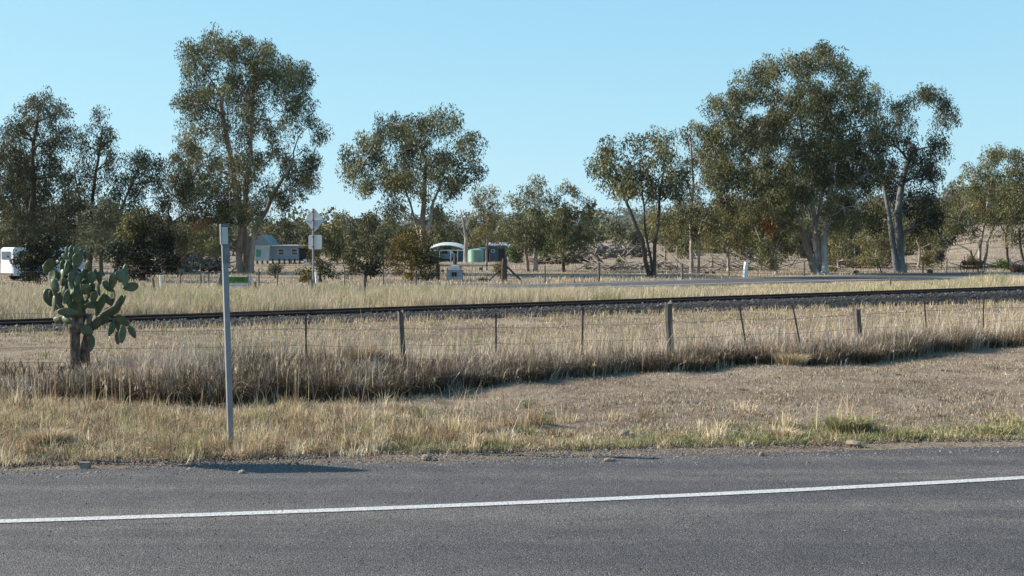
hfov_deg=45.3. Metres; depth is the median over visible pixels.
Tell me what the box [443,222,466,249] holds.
tree
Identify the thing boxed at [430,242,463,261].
carport
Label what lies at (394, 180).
gum tree
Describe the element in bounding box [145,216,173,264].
tree
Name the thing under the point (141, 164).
gum tree
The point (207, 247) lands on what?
tree
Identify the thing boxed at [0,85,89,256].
gum tree
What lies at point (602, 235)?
distant trees
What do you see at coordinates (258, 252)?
window
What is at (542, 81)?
sky
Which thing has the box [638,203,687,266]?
gum tree
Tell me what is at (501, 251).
door
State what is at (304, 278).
shrub
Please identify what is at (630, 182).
gum tree
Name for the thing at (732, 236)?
gum tree
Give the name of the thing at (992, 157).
gum tree
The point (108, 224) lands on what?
broadleaf tree
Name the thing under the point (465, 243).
dead tree
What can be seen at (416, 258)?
bushy tree
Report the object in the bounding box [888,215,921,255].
tree
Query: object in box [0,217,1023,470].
ground
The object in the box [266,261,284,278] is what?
shrub
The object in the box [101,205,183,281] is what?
evergreen tree
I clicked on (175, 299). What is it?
trackside grass
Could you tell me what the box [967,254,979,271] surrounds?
shrub
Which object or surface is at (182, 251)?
tree
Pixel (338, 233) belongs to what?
tree
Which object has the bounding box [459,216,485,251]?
tree
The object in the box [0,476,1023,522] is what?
edge line
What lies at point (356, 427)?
grass tussock
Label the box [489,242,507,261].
shed
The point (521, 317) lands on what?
paddock grass
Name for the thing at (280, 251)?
window
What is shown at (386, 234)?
tree
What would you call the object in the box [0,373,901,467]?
rough grass
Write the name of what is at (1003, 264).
shrub
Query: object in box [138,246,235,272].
branch heap
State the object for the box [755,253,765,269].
shrub
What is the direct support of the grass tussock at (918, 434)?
on the ground at (996, 385)
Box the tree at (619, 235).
[605,219,628,248]
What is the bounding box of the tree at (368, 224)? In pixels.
[356,205,386,263]
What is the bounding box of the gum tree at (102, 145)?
[60,104,121,270]
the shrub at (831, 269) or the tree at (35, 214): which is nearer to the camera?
the shrub at (831, 269)
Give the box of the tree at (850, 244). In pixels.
[840,216,869,253]
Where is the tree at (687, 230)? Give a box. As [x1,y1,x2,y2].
[672,209,703,255]
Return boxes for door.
[299,248,305,260]
[499,249,504,261]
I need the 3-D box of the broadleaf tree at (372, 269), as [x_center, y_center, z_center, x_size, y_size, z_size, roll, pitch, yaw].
[-6.785,-1.129,57.157,2.376,2.547,2.777,0,2,0]
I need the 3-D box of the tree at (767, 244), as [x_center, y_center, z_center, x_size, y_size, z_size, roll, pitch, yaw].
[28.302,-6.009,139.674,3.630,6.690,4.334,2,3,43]
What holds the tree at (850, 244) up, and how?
on the ground at (996, 385)
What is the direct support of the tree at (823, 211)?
on the ground at (996, 385)
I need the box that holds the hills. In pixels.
[258,193,965,233]
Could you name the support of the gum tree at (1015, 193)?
on the ground at (996, 385)
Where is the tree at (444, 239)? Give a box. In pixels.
[430,227,455,249]
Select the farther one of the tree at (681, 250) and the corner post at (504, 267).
the tree at (681, 250)
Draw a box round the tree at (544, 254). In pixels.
[538,232,556,260]
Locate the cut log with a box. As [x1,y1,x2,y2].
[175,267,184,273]
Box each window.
[256,250,260,256]
[278,249,283,254]
[291,249,297,254]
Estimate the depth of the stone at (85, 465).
9.14 m
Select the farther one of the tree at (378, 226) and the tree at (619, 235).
the tree at (619, 235)
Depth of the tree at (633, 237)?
229.26 m
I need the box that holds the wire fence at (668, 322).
[0,294,1021,362]
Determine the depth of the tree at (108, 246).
114.93 m
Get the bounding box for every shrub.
[7,231,67,283]
[174,252,185,276]
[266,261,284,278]
[298,272,314,282]
[491,261,509,278]
[584,261,593,269]
[614,256,624,265]
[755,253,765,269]
[828,264,837,271]
[919,252,933,270]
[933,248,947,268]
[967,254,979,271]
[994,258,1011,271]
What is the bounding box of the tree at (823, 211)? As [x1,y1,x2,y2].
[816,202,857,245]
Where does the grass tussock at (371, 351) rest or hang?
on the ground at (996, 385)
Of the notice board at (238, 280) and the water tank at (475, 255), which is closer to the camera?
the notice board at (238, 280)
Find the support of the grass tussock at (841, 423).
on the ground at (996, 385)
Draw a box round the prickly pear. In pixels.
[42,245,138,372]
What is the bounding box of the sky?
[0,0,1023,227]
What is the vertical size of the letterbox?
1.360 m
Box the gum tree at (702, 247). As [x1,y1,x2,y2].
[693,227,722,268]
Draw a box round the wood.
[2,179,1013,245]
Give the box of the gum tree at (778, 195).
[689,39,896,273]
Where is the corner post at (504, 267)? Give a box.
[489,259,521,281]
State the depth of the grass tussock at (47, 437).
10.05 m
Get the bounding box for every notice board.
[229,275,248,287]
[247,276,252,287]
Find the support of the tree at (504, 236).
on the ground at (996, 385)
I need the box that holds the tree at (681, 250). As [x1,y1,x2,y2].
[671,234,702,258]
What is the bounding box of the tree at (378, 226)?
[359,217,398,255]
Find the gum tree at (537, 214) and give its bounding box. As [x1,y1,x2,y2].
[499,174,559,271]
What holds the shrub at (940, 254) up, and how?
on the ground at (996, 385)
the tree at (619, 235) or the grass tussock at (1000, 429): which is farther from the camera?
the tree at (619, 235)
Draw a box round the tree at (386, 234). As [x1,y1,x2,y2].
[379,217,398,262]
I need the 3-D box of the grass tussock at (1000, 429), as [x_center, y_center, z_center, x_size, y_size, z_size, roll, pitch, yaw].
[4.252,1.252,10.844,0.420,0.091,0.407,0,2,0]
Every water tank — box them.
[468,249,482,261]
[476,247,488,261]
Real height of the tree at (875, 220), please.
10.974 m
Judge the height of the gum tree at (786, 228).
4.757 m
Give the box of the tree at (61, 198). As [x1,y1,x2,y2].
[43,183,89,261]
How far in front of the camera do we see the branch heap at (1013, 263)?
96.13 m
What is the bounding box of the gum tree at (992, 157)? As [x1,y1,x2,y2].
[938,142,1020,268]
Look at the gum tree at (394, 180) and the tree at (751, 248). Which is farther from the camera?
the tree at (751, 248)
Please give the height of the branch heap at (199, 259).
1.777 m
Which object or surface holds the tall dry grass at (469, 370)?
on the ground at (996, 385)
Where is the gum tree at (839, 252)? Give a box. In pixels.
[822,221,859,267]
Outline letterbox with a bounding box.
[446,254,462,281]
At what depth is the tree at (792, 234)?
159.85 m
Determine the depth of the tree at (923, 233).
169.23 m
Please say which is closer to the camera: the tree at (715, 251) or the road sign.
the road sign
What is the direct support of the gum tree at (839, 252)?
on the ground at (996, 385)
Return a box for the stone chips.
[9,465,1022,575]
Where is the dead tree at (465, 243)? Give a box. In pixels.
[459,209,469,262]
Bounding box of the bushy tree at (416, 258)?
[378,223,444,280]
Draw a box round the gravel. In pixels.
[0,432,1023,485]
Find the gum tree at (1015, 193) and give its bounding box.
[979,148,1023,265]
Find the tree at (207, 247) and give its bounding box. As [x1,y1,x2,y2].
[200,237,221,264]
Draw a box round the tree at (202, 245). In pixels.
[187,227,210,258]
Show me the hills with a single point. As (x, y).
(467, 222)
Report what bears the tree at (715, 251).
on the ground at (996, 385)
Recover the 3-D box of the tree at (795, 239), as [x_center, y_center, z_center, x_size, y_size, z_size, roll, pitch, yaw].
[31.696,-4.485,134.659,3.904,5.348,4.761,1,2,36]
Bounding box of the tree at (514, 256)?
[505,242,523,262]
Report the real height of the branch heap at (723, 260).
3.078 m
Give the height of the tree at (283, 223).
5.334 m
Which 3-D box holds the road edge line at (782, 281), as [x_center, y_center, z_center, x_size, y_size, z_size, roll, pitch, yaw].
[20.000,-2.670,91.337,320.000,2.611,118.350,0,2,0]
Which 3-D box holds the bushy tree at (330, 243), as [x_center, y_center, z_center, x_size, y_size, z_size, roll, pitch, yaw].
[-9.281,-1.682,59.913,2.679,2.957,1.717,0,2,0]
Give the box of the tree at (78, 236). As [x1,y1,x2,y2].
[66,217,99,261]
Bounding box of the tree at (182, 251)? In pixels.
[173,227,194,254]
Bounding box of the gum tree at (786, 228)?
[737,202,807,273]
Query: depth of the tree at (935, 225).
164.13 m
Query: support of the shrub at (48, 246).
on the ground at (996, 385)
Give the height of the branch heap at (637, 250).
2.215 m
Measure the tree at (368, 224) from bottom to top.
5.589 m
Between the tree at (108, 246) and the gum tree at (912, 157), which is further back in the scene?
the tree at (108, 246)
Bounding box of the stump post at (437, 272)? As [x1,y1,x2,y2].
[435,262,439,279]
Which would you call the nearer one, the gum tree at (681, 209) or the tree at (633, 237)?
the gum tree at (681, 209)
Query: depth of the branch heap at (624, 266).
91.43 m
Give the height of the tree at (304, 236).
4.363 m
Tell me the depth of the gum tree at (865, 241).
94.88 m
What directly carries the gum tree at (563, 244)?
on the ground at (996, 385)
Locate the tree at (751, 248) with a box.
[730,227,763,260]
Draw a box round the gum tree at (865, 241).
[852,199,894,268]
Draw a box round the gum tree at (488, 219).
[465,183,509,270]
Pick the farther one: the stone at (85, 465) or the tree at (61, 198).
the tree at (61, 198)
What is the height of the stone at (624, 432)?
0.069 m
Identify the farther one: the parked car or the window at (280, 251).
the parked car
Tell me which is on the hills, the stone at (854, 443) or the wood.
the wood
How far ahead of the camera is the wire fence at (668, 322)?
17.13 m
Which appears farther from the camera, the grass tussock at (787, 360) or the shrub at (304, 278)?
the shrub at (304, 278)
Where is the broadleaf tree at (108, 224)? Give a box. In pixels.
[70,194,129,276]
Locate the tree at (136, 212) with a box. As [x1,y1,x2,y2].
[124,202,156,260]
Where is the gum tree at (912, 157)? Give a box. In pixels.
[853,82,962,272]
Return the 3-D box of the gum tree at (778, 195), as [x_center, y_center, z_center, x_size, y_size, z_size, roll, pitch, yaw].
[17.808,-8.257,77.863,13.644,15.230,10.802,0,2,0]
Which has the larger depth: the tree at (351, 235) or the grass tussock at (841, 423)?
the tree at (351, 235)
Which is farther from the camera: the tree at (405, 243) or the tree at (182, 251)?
the tree at (405, 243)
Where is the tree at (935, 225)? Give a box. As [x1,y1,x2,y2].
[920,202,946,243]
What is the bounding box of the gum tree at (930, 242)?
[902,204,950,267]
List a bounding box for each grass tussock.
[16,409,80,447]
[336,310,389,365]
[345,415,379,437]
[457,419,498,445]
[765,422,810,438]
[769,343,811,366]
[816,394,885,435]
[887,422,925,440]
[971,424,1014,436]
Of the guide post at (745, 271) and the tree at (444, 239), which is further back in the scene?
the tree at (444, 239)
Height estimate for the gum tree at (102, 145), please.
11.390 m
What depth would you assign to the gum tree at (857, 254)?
108.54 m
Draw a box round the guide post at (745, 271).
[742,262,747,276]
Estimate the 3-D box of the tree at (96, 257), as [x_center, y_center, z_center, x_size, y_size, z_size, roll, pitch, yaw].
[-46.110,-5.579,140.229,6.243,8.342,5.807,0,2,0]
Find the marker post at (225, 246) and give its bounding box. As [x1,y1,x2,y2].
[219,224,233,443]
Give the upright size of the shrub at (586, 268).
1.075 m
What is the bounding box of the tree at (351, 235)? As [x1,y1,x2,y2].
[337,214,372,263]
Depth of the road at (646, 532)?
7.41 m
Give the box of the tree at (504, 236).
[491,226,511,256]
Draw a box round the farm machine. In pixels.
[960,256,984,272]
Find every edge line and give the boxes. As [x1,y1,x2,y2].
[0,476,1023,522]
[141,272,1013,289]
[529,277,952,288]
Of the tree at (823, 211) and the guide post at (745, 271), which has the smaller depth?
the guide post at (745, 271)
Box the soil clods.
[0,436,1022,466]
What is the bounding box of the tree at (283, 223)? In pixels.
[272,213,303,262]
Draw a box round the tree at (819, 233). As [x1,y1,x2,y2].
[800,217,842,252]
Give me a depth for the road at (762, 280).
61.18 m
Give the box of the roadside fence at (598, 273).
[66,259,1010,286]
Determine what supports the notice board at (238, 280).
on the ground at (996, 385)
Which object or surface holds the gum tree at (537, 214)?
on the ground at (996, 385)
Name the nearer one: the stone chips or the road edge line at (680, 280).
the stone chips
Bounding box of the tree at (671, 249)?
[658,225,679,252]
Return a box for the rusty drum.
[1010,265,1023,271]
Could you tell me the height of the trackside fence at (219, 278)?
1.040 m
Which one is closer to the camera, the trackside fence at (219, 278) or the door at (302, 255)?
the trackside fence at (219, 278)
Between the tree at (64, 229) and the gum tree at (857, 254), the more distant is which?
the gum tree at (857, 254)
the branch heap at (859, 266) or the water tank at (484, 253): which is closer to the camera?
the branch heap at (859, 266)
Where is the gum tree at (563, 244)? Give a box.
[541,178,599,271]
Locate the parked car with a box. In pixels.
[438,251,456,260]
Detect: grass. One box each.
[0,234,1023,287]
[0,271,1023,319]
[0,298,1023,372]
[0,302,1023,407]
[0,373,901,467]
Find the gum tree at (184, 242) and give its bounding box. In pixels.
[149,153,206,271]
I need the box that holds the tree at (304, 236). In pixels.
[296,223,311,262]
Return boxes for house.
[255,235,308,263]
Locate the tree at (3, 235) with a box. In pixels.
[0,204,27,263]
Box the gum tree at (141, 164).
[100,145,173,271]
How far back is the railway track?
30.55 m
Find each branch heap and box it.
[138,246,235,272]
[157,248,235,272]
[523,251,602,264]
[558,239,640,259]
[576,257,685,269]
[608,242,663,257]
[609,241,848,270]
[783,241,977,268]
[947,256,1022,267]
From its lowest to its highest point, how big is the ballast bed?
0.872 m
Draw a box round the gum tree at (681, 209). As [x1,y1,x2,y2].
[663,119,736,272]
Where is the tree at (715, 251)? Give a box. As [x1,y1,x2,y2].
[701,215,736,253]
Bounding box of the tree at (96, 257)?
[93,203,132,260]
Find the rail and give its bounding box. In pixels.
[439,265,496,271]
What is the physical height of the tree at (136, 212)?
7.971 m
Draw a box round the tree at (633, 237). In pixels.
[624,227,640,246]
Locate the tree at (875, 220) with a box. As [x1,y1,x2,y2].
[860,193,893,252]
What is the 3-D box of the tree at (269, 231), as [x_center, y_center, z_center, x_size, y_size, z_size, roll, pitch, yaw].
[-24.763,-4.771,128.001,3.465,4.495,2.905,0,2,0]
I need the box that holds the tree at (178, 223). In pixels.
[172,216,197,259]
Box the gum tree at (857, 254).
[819,220,891,264]
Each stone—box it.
[79,461,90,468]
[421,454,431,460]
[604,457,614,460]
[618,429,629,435]
[846,440,860,446]
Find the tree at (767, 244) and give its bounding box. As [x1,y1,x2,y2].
[749,223,777,256]
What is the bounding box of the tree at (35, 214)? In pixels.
[0,159,51,239]
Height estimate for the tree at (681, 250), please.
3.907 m
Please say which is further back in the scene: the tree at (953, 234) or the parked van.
the tree at (953, 234)
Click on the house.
(268, 248)
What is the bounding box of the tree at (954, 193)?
[938,179,973,228]
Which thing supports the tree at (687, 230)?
on the ground at (996, 385)
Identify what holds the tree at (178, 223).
on the ground at (996, 385)
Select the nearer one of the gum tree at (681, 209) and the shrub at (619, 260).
the gum tree at (681, 209)
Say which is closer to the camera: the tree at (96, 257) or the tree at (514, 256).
the tree at (514, 256)
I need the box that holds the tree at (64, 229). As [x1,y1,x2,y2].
[38,207,71,240]
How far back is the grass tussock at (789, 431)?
10.58 m
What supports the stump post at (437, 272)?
on the ground at (996, 385)
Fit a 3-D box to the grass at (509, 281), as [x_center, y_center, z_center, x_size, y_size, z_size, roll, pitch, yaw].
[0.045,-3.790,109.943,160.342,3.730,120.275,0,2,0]
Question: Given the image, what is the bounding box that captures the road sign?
[305,208,323,282]
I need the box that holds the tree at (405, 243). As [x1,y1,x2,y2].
[394,226,418,260]
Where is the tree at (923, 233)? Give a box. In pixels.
[904,200,946,248]
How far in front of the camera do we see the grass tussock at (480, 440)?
10.15 m
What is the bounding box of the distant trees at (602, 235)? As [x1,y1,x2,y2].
[0,174,1023,255]
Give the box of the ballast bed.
[0,290,1023,332]
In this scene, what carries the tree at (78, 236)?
on the ground at (996, 385)
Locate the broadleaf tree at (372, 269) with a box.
[341,237,390,282]
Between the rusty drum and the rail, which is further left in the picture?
the rail
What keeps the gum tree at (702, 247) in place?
on the ground at (996, 385)
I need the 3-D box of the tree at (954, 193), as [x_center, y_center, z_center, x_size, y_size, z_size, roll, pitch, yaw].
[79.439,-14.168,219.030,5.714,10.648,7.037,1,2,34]
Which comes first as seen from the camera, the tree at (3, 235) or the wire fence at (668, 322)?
the wire fence at (668, 322)
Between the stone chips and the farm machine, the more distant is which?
the farm machine
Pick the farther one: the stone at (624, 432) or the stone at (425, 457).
the stone at (624, 432)
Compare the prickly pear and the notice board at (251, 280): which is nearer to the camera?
the prickly pear
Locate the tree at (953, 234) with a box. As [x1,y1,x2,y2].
[924,210,961,247]
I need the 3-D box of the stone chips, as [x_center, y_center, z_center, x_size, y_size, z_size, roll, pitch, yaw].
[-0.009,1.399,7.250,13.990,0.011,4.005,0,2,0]
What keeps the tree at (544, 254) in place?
on the ground at (996, 385)
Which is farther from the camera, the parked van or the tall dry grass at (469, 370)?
the parked van
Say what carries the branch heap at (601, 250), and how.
on the ground at (996, 385)
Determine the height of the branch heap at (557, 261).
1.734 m
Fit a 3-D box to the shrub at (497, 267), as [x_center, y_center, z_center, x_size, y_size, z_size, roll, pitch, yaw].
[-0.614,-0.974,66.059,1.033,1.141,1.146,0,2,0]
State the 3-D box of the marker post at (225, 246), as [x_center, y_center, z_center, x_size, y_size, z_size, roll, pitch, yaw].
[-2.357,0.550,10.152,0.103,2.161,0.064,-1,2,-27]
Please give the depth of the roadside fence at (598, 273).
57.55 m
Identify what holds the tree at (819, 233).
on the ground at (996, 385)
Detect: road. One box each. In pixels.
[0,447,1023,575]
[13,272,1023,291]
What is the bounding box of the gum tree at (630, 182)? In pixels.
[583,124,695,277]
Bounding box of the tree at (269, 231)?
[257,222,284,262]
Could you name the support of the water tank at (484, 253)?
on the ground at (996, 385)
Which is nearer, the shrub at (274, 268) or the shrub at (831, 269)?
the shrub at (274, 268)
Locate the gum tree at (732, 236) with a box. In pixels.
[697,190,755,270]
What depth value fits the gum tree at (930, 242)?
97.92 m
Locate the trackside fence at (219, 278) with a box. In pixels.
[151,273,890,293]
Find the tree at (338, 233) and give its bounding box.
[322,208,352,263]
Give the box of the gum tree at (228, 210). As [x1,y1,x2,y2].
[164,22,334,273]
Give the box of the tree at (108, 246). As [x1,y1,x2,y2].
[98,228,134,262]
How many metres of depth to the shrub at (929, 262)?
87.93 m
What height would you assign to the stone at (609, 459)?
0.034 m
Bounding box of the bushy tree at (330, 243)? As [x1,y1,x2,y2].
[295,226,347,281]
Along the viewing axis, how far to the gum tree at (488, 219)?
89.98 m
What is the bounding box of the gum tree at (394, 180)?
[335,103,490,272]
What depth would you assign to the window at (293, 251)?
119.86 m
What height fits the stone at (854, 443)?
0.057 m
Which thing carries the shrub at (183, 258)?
on the ground at (996, 385)
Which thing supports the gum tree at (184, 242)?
on the ground at (996, 385)
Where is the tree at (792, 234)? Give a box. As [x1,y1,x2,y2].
[765,214,811,253]
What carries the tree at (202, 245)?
on the ground at (996, 385)
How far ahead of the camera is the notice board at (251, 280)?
50.61 m
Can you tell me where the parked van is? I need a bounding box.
[0,247,84,280]
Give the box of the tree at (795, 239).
[782,224,819,257]
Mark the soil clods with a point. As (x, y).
(137, 459)
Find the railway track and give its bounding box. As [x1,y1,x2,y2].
[0,286,1023,325]
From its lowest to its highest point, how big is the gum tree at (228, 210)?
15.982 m

